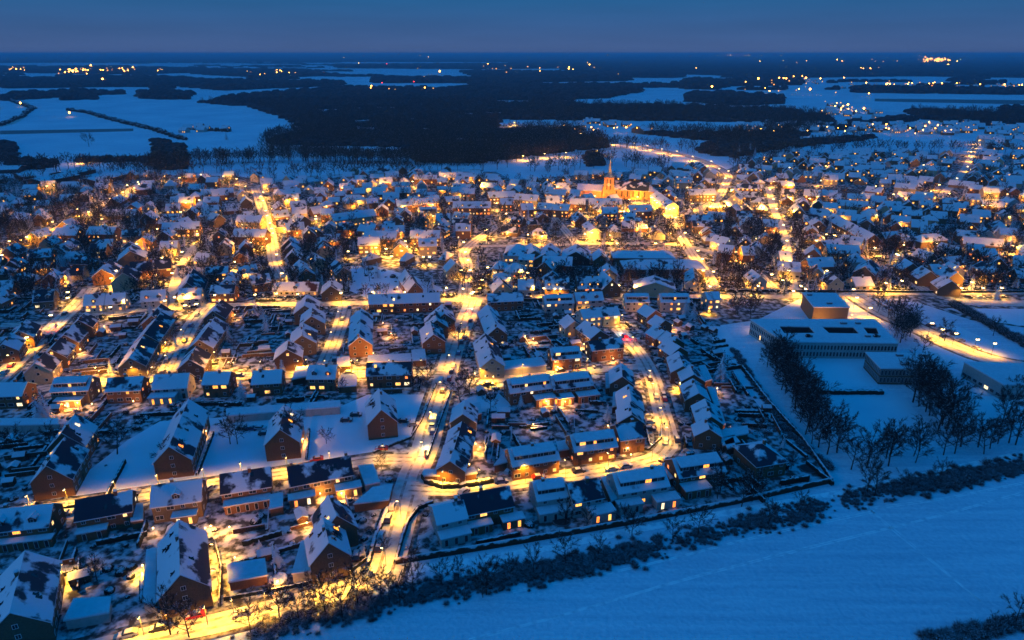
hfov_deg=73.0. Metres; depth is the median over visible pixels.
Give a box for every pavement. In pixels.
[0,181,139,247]
[0,289,81,366]
[0,451,393,508]
[4,320,47,322]
[6,287,101,381]
[36,368,429,385]
[38,377,426,393]
[72,573,361,639]
[73,464,390,513]
[95,294,1023,315]
[135,290,965,307]
[153,312,192,372]
[177,320,203,370]
[186,597,355,639]
[249,188,274,277]
[259,187,290,275]
[310,142,724,218]
[312,310,336,364]
[316,140,733,220]
[333,309,354,364]
[362,304,462,568]
[398,304,482,585]
[428,328,683,498]
[455,217,507,293]
[461,362,632,378]
[466,369,638,387]
[469,223,507,293]
[476,329,658,478]
[478,242,779,287]
[478,245,767,287]
[549,217,571,242]
[559,218,581,241]
[661,212,706,291]
[673,214,722,291]
[846,298,981,361]
[870,298,1023,361]
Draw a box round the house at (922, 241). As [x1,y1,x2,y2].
[910,232,948,248]
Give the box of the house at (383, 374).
[365,359,412,387]
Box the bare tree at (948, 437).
[931,418,967,454]
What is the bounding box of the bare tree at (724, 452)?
[710,443,730,458]
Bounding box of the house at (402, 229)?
[391,223,404,237]
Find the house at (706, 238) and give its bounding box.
[701,231,714,244]
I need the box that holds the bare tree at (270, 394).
[267,389,276,399]
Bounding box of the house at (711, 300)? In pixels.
[700,289,721,309]
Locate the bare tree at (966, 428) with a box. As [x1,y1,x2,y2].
[941,419,977,453]
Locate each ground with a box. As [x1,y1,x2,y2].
[0,62,1023,639]
[0,152,1023,342]
[0,320,823,639]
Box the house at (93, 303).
[83,292,106,312]
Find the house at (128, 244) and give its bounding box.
[121,241,140,250]
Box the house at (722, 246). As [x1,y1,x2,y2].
[717,242,734,260]
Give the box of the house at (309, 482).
[287,451,361,508]
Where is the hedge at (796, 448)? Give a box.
[782,436,807,457]
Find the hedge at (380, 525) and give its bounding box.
[366,506,388,563]
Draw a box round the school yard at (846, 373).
[797,358,879,388]
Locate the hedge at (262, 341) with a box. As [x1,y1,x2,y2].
[241,340,268,343]
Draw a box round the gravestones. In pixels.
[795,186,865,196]
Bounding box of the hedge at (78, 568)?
[76,558,80,591]
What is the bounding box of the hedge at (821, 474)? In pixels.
[806,460,833,485]
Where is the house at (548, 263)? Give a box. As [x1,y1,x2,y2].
[537,258,556,277]
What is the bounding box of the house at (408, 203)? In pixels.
[394,197,439,211]
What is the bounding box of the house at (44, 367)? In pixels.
[22,352,62,384]
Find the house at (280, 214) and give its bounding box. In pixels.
[270,209,289,225]
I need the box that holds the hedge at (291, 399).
[276,396,304,402]
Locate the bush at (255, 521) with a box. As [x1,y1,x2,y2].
[249,517,261,525]
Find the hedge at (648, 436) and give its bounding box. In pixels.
[645,428,650,444]
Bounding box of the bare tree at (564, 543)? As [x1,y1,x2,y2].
[547,531,581,561]
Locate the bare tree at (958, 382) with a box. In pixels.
[925,366,981,413]
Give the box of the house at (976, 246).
[962,242,984,256]
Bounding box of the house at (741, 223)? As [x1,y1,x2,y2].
[739,216,753,233]
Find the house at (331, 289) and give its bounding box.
[321,278,342,301]
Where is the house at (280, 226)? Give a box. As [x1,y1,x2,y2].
[276,218,291,232]
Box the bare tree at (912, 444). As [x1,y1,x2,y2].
[902,430,936,462]
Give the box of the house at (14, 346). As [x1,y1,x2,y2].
[0,333,27,363]
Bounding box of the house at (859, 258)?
[843,251,865,268]
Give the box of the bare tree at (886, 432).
[875,418,903,458]
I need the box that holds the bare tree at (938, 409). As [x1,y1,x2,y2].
[928,396,962,427]
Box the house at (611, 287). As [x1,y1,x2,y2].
[599,271,621,297]
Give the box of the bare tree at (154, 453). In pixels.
[149,433,185,458]
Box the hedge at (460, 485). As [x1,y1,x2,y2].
[421,473,493,488]
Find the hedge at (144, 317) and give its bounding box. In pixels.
[140,313,147,322]
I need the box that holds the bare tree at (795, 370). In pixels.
[784,359,809,375]
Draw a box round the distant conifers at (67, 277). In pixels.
[0,148,1023,296]
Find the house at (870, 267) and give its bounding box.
[852,259,879,280]
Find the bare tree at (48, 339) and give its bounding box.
[43,333,54,346]
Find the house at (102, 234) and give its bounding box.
[86,225,121,241]
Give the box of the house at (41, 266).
[32,259,55,273]
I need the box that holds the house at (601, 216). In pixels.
[594,213,606,227]
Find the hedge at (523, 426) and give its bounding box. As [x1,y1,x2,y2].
[519,425,542,428]
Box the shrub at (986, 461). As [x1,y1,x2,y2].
[980,457,993,466]
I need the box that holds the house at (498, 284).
[489,277,512,292]
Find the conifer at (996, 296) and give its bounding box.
[992,285,1000,299]
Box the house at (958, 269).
[945,261,964,277]
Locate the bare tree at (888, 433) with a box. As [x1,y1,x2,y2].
[875,426,900,449]
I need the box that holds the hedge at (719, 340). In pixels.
[713,338,725,343]
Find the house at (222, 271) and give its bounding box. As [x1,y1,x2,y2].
[205,265,230,281]
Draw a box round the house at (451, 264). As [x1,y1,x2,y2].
[442,258,463,278]
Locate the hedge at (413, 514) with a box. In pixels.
[394,500,433,561]
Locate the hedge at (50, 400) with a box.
[43,398,52,408]
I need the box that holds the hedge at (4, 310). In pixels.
[0,309,9,312]
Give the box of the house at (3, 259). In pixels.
[0,256,7,265]
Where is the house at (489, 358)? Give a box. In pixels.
[473,333,504,379]
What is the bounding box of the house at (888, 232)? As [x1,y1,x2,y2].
[877,230,897,243]
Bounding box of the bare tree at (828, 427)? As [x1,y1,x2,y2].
[815,409,847,454]
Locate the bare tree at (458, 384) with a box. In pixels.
[441,370,472,402]
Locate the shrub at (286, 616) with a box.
[276,610,295,626]
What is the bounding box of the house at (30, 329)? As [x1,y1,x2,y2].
[13,319,41,347]
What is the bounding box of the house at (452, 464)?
[435,448,468,481]
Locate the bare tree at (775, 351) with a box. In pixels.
[765,345,788,366]
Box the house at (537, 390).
[503,373,560,406]
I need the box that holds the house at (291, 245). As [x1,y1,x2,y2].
[284,240,301,255]
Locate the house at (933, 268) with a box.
[925,262,945,273]
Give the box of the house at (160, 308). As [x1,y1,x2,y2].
[142,304,174,329]
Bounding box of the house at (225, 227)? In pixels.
[218,221,238,236]
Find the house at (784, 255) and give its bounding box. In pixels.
[774,249,791,261]
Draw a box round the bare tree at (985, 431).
[970,422,1005,453]
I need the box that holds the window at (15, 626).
[11,624,18,629]
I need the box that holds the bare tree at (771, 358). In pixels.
[768,355,781,372]
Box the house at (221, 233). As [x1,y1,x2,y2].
[212,228,228,242]
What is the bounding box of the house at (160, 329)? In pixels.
[133,312,175,352]
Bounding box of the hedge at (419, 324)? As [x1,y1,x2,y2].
[412,322,424,326]
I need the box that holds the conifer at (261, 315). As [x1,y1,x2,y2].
[259,306,265,318]
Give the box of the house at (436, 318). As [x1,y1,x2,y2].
[424,310,448,337]
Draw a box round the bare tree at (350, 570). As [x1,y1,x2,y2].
[336,553,380,602]
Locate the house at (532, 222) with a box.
[527,217,540,231]
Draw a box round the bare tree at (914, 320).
[899,309,927,336]
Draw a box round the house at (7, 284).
[0,280,20,294]
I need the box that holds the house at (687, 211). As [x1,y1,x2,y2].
[683,208,694,216]
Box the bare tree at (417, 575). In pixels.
[398,553,426,590]
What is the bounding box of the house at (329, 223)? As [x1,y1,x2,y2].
[324,220,336,233]
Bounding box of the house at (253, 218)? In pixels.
[235,213,266,228]
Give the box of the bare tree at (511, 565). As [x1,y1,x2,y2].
[498,552,518,573]
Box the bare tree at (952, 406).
[931,382,973,430]
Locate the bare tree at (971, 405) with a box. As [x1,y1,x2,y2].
[939,382,984,427]
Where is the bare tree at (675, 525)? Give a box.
[660,512,684,544]
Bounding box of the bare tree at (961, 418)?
[941,409,989,446]
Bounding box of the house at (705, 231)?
[699,227,714,236]
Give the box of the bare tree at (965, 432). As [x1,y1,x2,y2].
[955,417,975,446]
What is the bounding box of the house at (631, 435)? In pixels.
[609,418,646,454]
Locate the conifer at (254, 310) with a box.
[251,301,257,313]
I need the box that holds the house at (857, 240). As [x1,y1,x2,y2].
[841,234,865,250]
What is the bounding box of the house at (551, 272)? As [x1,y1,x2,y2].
[542,269,558,284]
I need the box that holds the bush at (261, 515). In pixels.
[256,513,264,518]
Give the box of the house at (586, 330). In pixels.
[575,320,609,344]
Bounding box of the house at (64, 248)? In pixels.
[54,243,70,257]
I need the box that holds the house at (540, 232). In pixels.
[530,226,547,238]
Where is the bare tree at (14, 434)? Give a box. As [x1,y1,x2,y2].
[0,420,31,451]
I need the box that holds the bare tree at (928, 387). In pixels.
[920,384,945,415]
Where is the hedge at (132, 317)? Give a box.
[126,315,147,318]
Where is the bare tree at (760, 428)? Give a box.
[753,421,777,438]
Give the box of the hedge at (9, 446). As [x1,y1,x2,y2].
[0,442,27,448]
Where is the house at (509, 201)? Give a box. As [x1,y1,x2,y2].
[500,197,513,211]
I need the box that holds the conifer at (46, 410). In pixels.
[37,390,56,417]
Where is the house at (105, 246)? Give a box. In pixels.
[90,241,111,258]
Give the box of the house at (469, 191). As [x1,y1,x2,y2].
[461,187,474,200]
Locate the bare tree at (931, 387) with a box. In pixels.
[917,378,944,407]
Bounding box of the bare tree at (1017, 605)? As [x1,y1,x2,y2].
[999,592,1023,620]
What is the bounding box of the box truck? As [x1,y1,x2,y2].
[429,413,437,429]
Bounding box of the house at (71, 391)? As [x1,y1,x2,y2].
[49,373,101,407]
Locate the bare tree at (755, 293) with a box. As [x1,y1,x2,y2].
[748,287,764,312]
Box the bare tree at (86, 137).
[80,132,93,144]
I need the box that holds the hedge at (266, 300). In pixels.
[256,298,275,301]
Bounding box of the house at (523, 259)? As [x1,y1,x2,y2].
[518,251,534,267]
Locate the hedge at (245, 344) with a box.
[240,342,258,346]
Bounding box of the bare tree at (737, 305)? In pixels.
[731,297,743,312]
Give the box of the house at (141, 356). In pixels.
[117,336,158,376]
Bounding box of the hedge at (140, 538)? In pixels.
[136,520,148,547]
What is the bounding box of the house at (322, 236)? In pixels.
[320,232,340,245]
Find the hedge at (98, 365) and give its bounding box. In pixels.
[87,363,115,367]
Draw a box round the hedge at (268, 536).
[242,530,281,545]
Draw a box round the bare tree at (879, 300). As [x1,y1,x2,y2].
[874,293,890,311]
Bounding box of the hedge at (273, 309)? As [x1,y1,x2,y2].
[265,308,281,310]
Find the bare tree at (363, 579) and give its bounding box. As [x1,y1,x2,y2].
[358,568,374,588]
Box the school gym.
[801,292,849,318]
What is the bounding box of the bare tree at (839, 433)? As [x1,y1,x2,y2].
[824,421,851,447]
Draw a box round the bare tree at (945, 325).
[937,317,955,340]
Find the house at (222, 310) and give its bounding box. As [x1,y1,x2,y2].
[202,300,233,325]
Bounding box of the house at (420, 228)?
[410,226,424,229]
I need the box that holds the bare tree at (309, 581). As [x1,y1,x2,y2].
[294,569,325,604]
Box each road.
[0,100,30,126]
[0,181,140,253]
[0,287,98,382]
[0,320,60,326]
[36,370,445,391]
[45,454,412,508]
[92,292,1023,315]
[92,569,391,639]
[108,265,269,314]
[157,302,214,372]
[168,234,212,305]
[251,187,285,277]
[255,169,479,186]
[271,141,732,227]
[316,305,350,364]
[365,300,481,584]
[407,328,678,495]
[448,363,648,387]
[457,217,510,298]
[469,242,777,287]
[524,145,639,157]
[551,217,579,242]
[663,213,720,294]
[726,186,993,199]
[765,188,799,294]
[800,250,1012,257]
[843,294,1023,362]
[864,257,936,295]
[937,141,980,197]
[946,298,1023,305]
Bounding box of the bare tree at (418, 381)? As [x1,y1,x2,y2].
[410,374,426,386]
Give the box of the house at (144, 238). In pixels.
[136,233,156,249]
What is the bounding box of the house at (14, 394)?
[0,378,38,408]
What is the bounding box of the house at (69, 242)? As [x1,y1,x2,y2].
[64,238,80,249]
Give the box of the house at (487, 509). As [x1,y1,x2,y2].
[456,485,525,535]
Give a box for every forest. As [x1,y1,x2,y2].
[0,54,1023,58]
[0,56,1023,90]
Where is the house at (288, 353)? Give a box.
[273,339,303,370]
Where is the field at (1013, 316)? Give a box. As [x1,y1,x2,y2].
[948,308,1023,325]
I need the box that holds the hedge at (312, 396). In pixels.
[308,389,316,401]
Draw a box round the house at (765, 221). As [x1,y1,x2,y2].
[762,218,778,232]
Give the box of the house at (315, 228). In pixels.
[311,225,322,236]
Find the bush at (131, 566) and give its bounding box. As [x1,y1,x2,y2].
[127,563,137,571]
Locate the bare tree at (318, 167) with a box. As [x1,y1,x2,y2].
[311,162,323,174]
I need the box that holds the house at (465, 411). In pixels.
[449,400,478,430]
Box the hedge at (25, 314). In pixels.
[21,311,28,318]
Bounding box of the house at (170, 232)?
[156,227,177,243]
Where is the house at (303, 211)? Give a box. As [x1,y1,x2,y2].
[292,205,308,218]
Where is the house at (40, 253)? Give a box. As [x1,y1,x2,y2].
[28,247,57,264]
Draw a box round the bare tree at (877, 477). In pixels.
[860,468,895,495]
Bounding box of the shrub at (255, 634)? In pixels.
[246,624,267,639]
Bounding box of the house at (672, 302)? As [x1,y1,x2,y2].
[657,291,690,311]
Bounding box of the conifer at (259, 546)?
[257,539,262,548]
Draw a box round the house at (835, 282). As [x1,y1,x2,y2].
[818,271,844,289]
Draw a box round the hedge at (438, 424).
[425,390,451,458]
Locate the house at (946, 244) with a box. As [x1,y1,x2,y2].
[933,242,964,257]
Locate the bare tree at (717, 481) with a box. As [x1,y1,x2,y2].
[707,472,730,498]
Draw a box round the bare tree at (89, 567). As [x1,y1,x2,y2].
[78,552,109,580]
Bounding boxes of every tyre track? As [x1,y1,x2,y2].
[0,288,87,372]
[0,288,93,381]
[37,371,445,388]
[37,374,445,390]
[63,456,411,504]
[67,460,410,508]
[89,293,867,313]
[91,293,1023,314]
[111,572,380,639]
[147,576,387,639]
[164,302,207,368]
[170,303,212,371]
[253,188,279,277]
[256,188,285,276]
[275,144,730,226]
[311,147,727,219]
[320,305,343,364]
[328,305,347,364]
[372,301,470,583]
[385,301,476,584]
[408,328,673,492]
[411,329,665,487]
[461,218,509,298]
[465,222,506,297]
[474,244,771,287]
[481,243,775,287]
[666,215,710,291]
[670,215,715,288]
[849,294,992,361]
[857,294,1012,362]
[863,257,935,295]
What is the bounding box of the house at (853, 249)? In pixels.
[822,242,860,259]
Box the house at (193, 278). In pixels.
[174,269,208,301]
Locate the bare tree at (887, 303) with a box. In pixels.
[882,298,900,316]
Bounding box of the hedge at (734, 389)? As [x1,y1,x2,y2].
[728,379,736,393]
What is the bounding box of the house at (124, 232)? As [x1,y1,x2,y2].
[121,228,144,243]
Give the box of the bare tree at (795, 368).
[779,360,811,386]
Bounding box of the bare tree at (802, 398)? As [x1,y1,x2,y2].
[789,394,816,422]
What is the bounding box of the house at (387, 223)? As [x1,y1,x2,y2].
[382,219,395,230]
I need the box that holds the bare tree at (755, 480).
[743,469,767,500]
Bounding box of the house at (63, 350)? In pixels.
[46,337,76,367]
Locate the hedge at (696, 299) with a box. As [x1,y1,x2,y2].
[690,297,700,301]
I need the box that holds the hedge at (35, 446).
[13,443,48,450]
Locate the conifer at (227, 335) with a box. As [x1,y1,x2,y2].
[225,325,231,342]
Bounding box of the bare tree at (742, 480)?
[728,472,763,506]
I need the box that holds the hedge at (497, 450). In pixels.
[495,443,499,461]
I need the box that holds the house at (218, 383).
[201,369,236,397]
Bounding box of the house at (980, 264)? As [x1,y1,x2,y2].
[970,261,1006,283]
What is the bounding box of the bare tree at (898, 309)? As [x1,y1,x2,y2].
[889,303,908,318]
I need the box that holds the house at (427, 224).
[417,213,429,227]
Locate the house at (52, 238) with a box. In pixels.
[38,235,61,247]
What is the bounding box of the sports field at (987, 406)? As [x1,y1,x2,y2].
[961,396,1023,426]
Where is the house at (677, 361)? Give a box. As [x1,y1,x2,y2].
[666,351,690,383]
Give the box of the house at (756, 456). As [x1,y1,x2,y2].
[732,439,788,479]
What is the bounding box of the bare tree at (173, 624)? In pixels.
[158,593,204,637]
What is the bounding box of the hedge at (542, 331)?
[530,329,550,333]
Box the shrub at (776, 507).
[770,501,782,510]
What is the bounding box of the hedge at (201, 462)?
[196,431,214,474]
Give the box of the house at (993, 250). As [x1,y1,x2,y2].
[971,246,998,261]
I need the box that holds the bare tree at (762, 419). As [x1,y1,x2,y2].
[756,412,769,427]
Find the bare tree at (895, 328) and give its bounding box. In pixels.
[888,320,904,336]
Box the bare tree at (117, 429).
[92,412,136,453]
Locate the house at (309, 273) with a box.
[291,259,315,281]
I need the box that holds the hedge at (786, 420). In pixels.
[708,364,801,436]
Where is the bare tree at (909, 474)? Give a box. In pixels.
[896,469,922,486]
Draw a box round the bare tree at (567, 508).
[557,495,576,523]
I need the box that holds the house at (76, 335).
[60,324,88,352]
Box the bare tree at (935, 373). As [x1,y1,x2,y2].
[920,362,954,382]
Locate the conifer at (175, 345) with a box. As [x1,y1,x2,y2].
[172,336,178,347]
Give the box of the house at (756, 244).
[748,241,765,255]
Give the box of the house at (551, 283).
[544,275,569,293]
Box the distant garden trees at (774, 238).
[0,147,1023,296]
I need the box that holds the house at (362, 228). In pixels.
[357,222,379,236]
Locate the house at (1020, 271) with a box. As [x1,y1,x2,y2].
[1007,266,1023,282]
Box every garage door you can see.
[24,427,31,431]
[248,415,255,420]
[257,415,264,420]
[267,414,273,419]
[305,411,311,416]
[314,410,320,415]
[323,410,329,414]
[332,409,338,414]
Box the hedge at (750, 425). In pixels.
[742,422,766,427]
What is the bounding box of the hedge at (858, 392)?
[801,387,883,394]
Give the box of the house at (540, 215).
[535,211,547,222]
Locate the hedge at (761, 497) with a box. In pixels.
[741,478,765,501]
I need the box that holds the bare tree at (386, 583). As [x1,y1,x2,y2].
[375,573,396,598]
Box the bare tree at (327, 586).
[299,567,345,614]
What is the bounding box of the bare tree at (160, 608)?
[138,581,184,634]
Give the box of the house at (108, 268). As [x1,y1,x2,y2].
[92,260,121,285]
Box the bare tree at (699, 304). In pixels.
[691,302,704,317]
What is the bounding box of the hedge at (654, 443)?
[610,422,662,450]
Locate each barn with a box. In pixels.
[0,165,26,173]
[14,172,35,180]
[23,171,79,183]
[49,166,95,174]
[78,169,129,184]
[362,253,381,265]
[398,252,415,266]
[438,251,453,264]
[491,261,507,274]
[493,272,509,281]
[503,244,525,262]
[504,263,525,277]
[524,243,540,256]
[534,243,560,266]
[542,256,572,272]
[562,243,590,265]
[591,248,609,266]
[610,250,675,265]
[620,259,705,277]
[631,125,664,134]
[633,275,675,296]
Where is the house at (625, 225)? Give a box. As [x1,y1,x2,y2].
[620,219,647,231]
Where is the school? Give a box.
[749,319,898,358]
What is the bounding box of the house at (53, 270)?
[40,268,65,288]
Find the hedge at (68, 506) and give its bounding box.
[63,493,138,508]
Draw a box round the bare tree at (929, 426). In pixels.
[906,413,942,451]
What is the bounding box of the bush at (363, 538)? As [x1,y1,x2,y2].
[360,536,367,541]
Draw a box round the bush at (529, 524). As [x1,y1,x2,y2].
[524,520,534,528]
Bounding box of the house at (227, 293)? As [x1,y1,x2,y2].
[209,282,239,302]
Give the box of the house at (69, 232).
[52,226,85,242]
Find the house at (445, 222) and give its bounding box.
[433,218,450,228]
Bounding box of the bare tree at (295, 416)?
[277,404,304,431]
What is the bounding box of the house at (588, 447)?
[564,429,618,465]
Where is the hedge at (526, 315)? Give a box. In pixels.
[515,314,531,318]
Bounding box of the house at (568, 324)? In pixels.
[558,314,580,336]
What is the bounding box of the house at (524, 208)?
[519,201,533,217]
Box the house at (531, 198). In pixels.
[513,193,540,207]
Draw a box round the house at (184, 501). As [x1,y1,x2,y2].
[149,478,208,523]
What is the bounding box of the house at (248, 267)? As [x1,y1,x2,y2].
[238,263,257,278]
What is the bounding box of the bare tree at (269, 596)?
[255,571,291,617]
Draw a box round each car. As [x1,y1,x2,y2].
[0,369,9,374]
[6,362,15,367]
[23,501,40,505]
[64,509,73,515]
[116,627,138,639]
[130,488,141,493]
[148,621,169,633]
[178,348,188,352]
[185,608,205,619]
[207,483,215,491]
[232,606,251,618]
[235,372,245,376]
[246,425,256,430]
[254,424,266,430]
[258,430,266,435]
[275,592,294,602]
[310,455,323,461]
[340,416,352,422]
[343,370,354,373]
[350,411,361,416]
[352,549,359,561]
[374,540,383,552]
[375,444,388,450]
[376,529,385,540]
[384,513,392,523]
[388,501,395,511]
[398,418,410,423]
[407,421,419,426]
[418,449,426,456]
[430,428,435,434]
[439,387,445,393]
[457,486,470,494]
[483,381,493,385]
[494,477,508,484]
[502,468,509,476]
[531,473,545,479]
[555,367,565,372]
[571,467,585,473]
[592,364,602,368]
[604,464,618,471]
[618,462,632,468]
[644,413,654,417]
[644,425,655,430]
[645,418,655,423]
[646,375,652,380]
[647,345,656,349]
[653,357,662,361]
[653,393,658,398]
[656,363,666,367]
[658,455,670,462]
[662,396,667,401]
[662,437,668,444]
[663,385,675,389]
[674,435,680,442]
[954,338,965,341]
[970,345,981,350]
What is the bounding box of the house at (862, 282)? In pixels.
[845,275,874,289]
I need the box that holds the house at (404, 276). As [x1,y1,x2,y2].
[398,269,415,291]
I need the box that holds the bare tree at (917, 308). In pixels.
[907,302,926,314]
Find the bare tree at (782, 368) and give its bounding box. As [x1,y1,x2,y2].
[770,358,794,389]
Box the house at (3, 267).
[0,265,17,279]
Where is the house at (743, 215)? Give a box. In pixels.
[738,212,751,224]
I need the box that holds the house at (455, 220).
[451,217,471,230]
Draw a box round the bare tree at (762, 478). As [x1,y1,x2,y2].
[739,463,770,491]
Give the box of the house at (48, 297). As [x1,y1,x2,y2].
[32,287,60,309]
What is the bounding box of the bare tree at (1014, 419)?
[996,402,1023,442]
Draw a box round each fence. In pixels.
[3,451,47,460]
[4,470,35,476]
[11,465,40,472]
[16,371,22,380]
[23,300,31,310]
[58,539,67,559]
[61,557,74,564]
[71,366,104,371]
[81,368,113,374]
[83,357,110,363]
[89,342,97,354]
[90,404,103,421]
[95,348,102,362]
[98,412,111,427]
[193,400,222,405]
[217,357,236,361]
[233,524,264,533]
[242,352,269,357]
[247,349,271,353]
[259,352,274,356]
[261,332,274,335]
[267,507,268,530]
[290,521,312,529]
[305,395,326,397]
[375,388,401,392]
[492,425,508,429]
[508,422,525,426]
[523,298,541,301]
[532,334,557,340]
[555,414,566,435]
[708,360,727,365]
[713,382,729,385]
[721,385,753,388]
[770,413,780,434]
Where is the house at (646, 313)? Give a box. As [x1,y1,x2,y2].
[636,304,662,326]
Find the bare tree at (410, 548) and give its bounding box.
[404,539,420,562]
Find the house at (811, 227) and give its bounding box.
[803,224,818,234]
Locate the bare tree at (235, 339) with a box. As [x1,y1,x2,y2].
[227,336,239,347]
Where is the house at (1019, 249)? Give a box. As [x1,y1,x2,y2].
[1015,244,1023,255]
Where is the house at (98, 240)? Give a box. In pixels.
[92,237,116,248]
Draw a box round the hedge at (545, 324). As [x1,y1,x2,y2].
[536,322,552,325]
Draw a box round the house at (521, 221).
[509,215,526,227]
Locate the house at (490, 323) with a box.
[477,302,507,344]
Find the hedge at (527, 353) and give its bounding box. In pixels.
[523,345,529,357]
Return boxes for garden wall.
[395,518,634,563]
[635,477,832,522]
[800,434,831,476]
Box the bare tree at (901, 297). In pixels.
[885,296,909,316]
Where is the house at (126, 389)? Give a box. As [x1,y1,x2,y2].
[104,373,150,403]
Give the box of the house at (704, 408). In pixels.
[691,399,724,429]
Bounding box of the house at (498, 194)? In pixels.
[486,190,515,204]
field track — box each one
[468,492,1020,639]
[473,494,1022,639]
[511,510,873,591]
[513,512,875,592]
[866,506,980,600]
[869,509,982,602]
[873,482,1023,506]
[875,483,1023,508]
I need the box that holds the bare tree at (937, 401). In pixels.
[925,393,962,429]
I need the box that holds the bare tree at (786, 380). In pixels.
[782,367,814,400]
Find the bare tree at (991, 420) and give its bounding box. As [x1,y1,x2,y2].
[963,410,1002,446]
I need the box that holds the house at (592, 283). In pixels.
[574,274,602,291]
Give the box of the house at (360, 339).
[347,307,372,357]
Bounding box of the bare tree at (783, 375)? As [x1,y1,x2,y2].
[775,364,801,391]
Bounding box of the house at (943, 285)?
[930,275,962,296]
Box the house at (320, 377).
[306,362,340,390]
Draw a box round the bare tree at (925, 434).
[905,422,936,455]
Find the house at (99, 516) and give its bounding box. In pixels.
[74,489,138,542]
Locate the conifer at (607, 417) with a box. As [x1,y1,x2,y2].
[603,403,611,421]
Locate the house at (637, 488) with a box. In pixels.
[605,464,681,514]
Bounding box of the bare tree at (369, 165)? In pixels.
[365,160,375,172]
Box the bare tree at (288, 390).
[284,389,294,395]
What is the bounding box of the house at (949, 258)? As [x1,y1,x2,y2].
[933,254,965,268]
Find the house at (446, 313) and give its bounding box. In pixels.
[431,304,455,331]
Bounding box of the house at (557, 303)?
[542,292,574,313]
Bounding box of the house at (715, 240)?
[709,234,733,250]
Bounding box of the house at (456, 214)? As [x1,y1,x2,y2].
[452,211,471,220]
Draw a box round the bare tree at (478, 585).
[472,569,492,597]
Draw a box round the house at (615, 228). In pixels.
[605,222,621,237]
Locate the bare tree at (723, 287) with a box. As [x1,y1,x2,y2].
[711,281,726,295]
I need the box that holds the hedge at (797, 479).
[779,474,809,485]
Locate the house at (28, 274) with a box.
[11,271,42,286]
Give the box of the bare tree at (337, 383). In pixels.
[331,376,347,394]
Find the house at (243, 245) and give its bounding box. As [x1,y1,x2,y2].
[239,239,253,255]
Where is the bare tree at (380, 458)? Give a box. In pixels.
[370,450,386,468]
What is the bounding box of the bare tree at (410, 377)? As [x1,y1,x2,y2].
[402,366,422,391]
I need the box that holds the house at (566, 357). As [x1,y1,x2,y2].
[547,344,581,370]
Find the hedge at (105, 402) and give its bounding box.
[97,397,107,409]
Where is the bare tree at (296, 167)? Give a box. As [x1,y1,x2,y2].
[289,161,303,172]
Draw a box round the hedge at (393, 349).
[389,347,403,351]
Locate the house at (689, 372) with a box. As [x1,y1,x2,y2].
[677,364,705,389]
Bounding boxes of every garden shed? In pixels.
[0,476,16,487]
[3,433,17,441]
[7,460,20,472]
[11,451,27,461]
[49,404,63,412]
[67,568,91,586]
[96,327,105,336]
[109,324,122,331]
[118,332,127,338]
[127,318,139,325]
[165,522,174,533]
[221,349,230,356]
[246,393,255,401]
[256,546,271,560]
[258,345,270,349]
[285,319,292,324]
[285,330,291,337]
[293,506,308,523]
[377,328,386,334]
[411,326,417,335]
[444,301,451,307]
[476,385,484,395]
[491,413,504,422]
[491,432,501,446]
[497,407,509,416]
[503,354,510,360]
[518,334,525,342]
[534,351,543,357]
[540,407,549,417]
[553,313,558,319]
[564,310,571,314]
[568,339,580,346]
[673,318,682,326]
[676,315,685,321]
[678,332,687,338]
[686,322,694,330]
[700,324,708,331]
[708,326,717,333]
[710,349,723,356]
[721,453,733,465]
[761,404,771,411]
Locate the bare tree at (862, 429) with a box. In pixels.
[853,424,895,464]
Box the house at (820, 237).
[805,232,824,243]
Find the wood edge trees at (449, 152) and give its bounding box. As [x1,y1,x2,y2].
[0,95,1023,177]
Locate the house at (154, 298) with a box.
[140,288,169,308]
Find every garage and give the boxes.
[0,418,59,432]
[63,596,111,629]
[130,502,144,528]
[142,547,157,613]
[226,400,340,422]
[226,558,267,590]
[269,491,283,516]
[291,540,310,581]
[292,366,307,385]
[337,356,349,371]
[337,374,356,392]
[353,484,392,511]
[358,464,379,491]
[367,353,410,362]
[411,349,426,366]
[423,469,439,479]
[465,467,476,480]
[473,402,481,420]
[494,451,506,472]
[504,357,546,375]
[556,439,568,457]
[601,476,617,506]
[605,373,609,393]
[612,392,616,413]
[662,463,673,485]
[698,365,711,387]
[707,386,719,407]
[718,407,725,428]
[721,425,748,440]
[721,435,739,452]
[725,437,734,454]
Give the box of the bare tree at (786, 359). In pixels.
[777,351,800,381]
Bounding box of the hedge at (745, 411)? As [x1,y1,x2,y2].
[734,409,762,413]
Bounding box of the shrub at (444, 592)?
[434,587,449,597]
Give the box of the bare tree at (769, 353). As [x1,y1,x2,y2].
[766,345,792,377]
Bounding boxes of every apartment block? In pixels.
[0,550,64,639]
[28,436,91,500]
[45,413,99,457]
[152,399,209,479]
[156,519,212,619]
[263,404,304,460]
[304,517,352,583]
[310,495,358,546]
[365,388,398,439]
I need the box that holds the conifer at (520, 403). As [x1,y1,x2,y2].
[517,395,524,408]
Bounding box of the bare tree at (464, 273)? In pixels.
[455,263,474,284]
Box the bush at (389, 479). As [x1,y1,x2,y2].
[385,477,393,482]
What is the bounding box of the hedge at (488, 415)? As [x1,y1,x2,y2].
[486,408,489,426]
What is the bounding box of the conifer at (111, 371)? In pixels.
[107,360,115,374]
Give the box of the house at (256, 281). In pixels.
[249,273,271,292]
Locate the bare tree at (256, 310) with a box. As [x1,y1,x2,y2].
[251,306,262,317]
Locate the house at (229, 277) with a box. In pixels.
[219,271,241,284]
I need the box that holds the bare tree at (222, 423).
[213,412,237,443]
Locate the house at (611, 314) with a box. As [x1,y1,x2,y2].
[599,303,620,326]
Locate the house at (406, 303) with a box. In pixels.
[368,290,439,313]
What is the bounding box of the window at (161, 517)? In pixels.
[155,515,163,520]
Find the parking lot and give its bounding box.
[912,325,1008,368]

